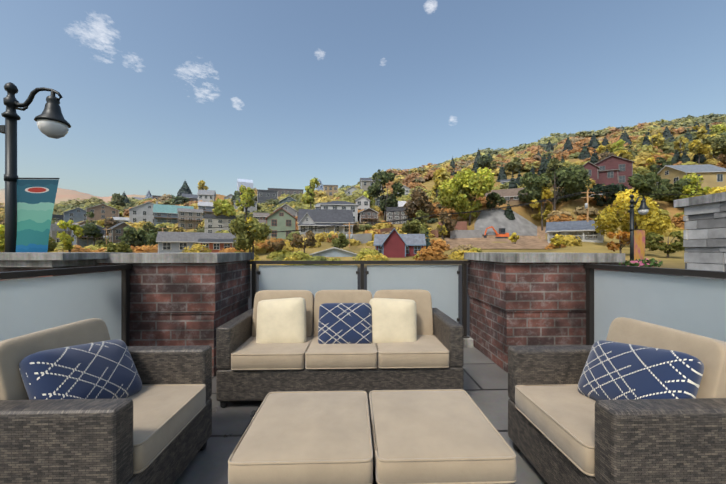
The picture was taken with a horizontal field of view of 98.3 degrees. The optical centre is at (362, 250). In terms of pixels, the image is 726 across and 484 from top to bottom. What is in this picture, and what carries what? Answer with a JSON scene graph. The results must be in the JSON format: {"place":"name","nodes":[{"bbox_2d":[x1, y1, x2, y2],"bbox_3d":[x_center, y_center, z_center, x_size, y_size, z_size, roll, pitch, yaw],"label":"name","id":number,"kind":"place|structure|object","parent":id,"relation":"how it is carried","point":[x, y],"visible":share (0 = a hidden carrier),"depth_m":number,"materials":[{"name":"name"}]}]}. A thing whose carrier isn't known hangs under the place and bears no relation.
{"place":"outdoors","nodes":[
{"label":"outdoors","id":0,"kind":"place"},
{"bbox_2d":[0,82,70,251],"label":"street lamp","id":1,"kind":"object","parent":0,"point":[51,121],"visible":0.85,"depth_m":5.97,"materials":[{"name":"black metal"}]},
{"bbox_2d":[16,179,58,251],"bbox_3d":[-6.253,-0.482,6.036,0.790,1.750,0.046,0,0,-3],"label":"banner","id":2,"kind":"object","parent":1,"relation":"attached to","point":[35,201],"visible":0.83,"depth_m":6.03,"materials":[{"name":"teal fabric"}]},
{"bbox_2d":[0,252,624,483],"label":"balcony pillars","id":3,"kind":"structure","parent":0,"point":[516,299],"depth_m":2.99,"materials":[{"name":"brick"}]},
{"bbox_2d":[0,308,725,483],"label":"wicker furniture frames","id":4,"kind":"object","parent":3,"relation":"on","point":[90,441],"visible":0.42,"depth_m":1.21,"materials":[{"name":"grey wicker"}]},
{"bbox_2d":[0,289,725,483],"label":"seat cushions","id":5,"kind":"object","parent":4,"relation":"on","point":[443,436],"visible":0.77,"depth_m":1.43,"materials":[{"name":"fabric"}]},
{"bbox_2d":[19,339,141,399],"bbox_3d":[-1.336,0.619,1.530,0.160,0.330,0.500,-30,-9,-2],"label":"navy pillow","id":6,"kind":"object","parent":5,"relation":"on","point":[107,369],"visible":0.77,"depth_m":1.44,"materials":[{"name":"blue fabric"}]},
{"bbox_2d":[256,297,305,343],"bbox_3d":[-0.702,0.629,2.709,0.420,0.420,0.160,-4,-20,-3],"label":"throw pillow","id":7,"kind":"object","parent":5,"relation":"on","point":[283,320],"visible":0.85,"depth_m":2.65,"materials":[{"name":"fabric"}]},
{"bbox_2d":[318,303,371,343],"bbox_3d":[-0.151,0.634,2.686,0.460,0.360,0.150,0,-22,-2],"label":"navy pillow","id":8,"kind":"object","parent":5,"relation":"on","point":[344,323],"visible":0.94,"depth_m":2.62,"materials":[{"name":"blue fabric"}]},
{"bbox_2d":[369,298,416,342],"bbox_3d":[0.258,0.634,2.739,0.420,0.420,0.160,3,-20,-1],"label":"throw pillow","id":9,"kind":"object","parent":5,"relation":"on","point":[394,320],"visible":0.79,"depth_m":2.67,"materials":[{"name":"fabric"}]},
{"bbox_2d":[578,340,703,400],"bbox_3d":[1.296,0.619,1.510,0.160,0.330,0.500,30,-11,-2],"label":"navy pillow","id":10,"kind":"object","parent":5,"relation":"on","point":[612,370],"visible":0.79,"depth_m":1.43,"materials":[{"name":"blue fabric"}]},
{"bbox_2d":[0,261,725,345],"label":"railing frames","id":11,"kind":"structure","parent":3,"relation":"on","point":[125,301],"depth_m":2.91,"materials":[{"name":"black metal"}]},
{"bbox_2d":[0,265,725,342],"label":"glass railing","id":12,"kind":"object","parent":11,"relation":"in","point":[695,305],"visible":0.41,"depth_m":2.52,"materials":[{"name":"white glass"}]},
{"bbox_2d":[674,192,725,279],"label":"stone pillar","id":13,"kind":"structure","parent":3,"relation":"on","point":[704,230],"depth_m":4.53,"materials":[{"name":"grey stone"}]},
{"bbox_2d":[0,134,725,336],"bbox_3d":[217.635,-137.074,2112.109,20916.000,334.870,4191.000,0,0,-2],"label":"hillside","id":14,"kind":"structure","parent":0,"point":[675,260],"depth_m":60.16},
{"bbox_2d":[0,113,725,266],"bbox_3d":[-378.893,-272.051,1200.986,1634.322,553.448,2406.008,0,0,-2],"label":"trees","id":15,"kind":"object","parent":14,"relation":"on","point":[543,157],"materials":[{"name":"green plant"}]},
{"bbox_2d":[102,191,705,247],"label":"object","id":16,"kind":"object","parent":14,"relation":"on","point":[351,235],"visible":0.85,"depth_m":62.49,"materials":[{"name":"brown wood"}]},
{"bbox_2d":[445,227,549,248],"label":"dirt ground","id":17,"kind":"structure","parent":14,"relation":"on","point":[529,242],"depth_m":63.72,"materials":[{"name":"brown soil"}]},
{"bbox_2d":[483,226,508,237],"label":"excavator","id":18,"kind":"object","parent":17,"relation":"on","point":[502,234],"visible":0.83,"depth_m":70.51,"materials":[{"name":"paint"}]},
{"bbox_2d":[474,209,536,235],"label":"gravel pile","id":19,"kind":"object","parent":14,"relation":"on","point":[497,219],"depth_m":75.61,"materials":[{"name":"grey gravel"}]},
{"bbox_2d":[628,194,649,271],"bbox_3d":[14.365,0.094,16.399,1.278,6.000,0.508,0,0,-14],"label":"street lamp","id":20,"kind":"object","parent":14,"relation":"on","point":[643,209],"visible":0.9,"depth_m":16.28,"materials":[{"name":"black metal"}]},
{"bbox_2d":[634,230,644,260],"bbox_3d":[14.463,-0.186,16.425,0.800,1.720,0.043,0,0,-15],"label":"banner","id":21,"kind":"object","parent":20,"relation":"attached to","point":[639,244],"visible":0.81,"depth_m":16.42,"materials":[{"name":"fabric"}]},
{"bbox_2d":[0,0,725,196],"label":"sky","id":22,"kind":"structure","parent":0,"point":[158,96],"materials":[{"name":"blue"}]},
{"bbox_2d":[50,143,725,257],"bbox_3d":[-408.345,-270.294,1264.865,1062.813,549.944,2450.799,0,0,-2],"label":"hillside houses","id":23,"kind":"structure","parent":0,"point":[609,170],"depth_m":84.19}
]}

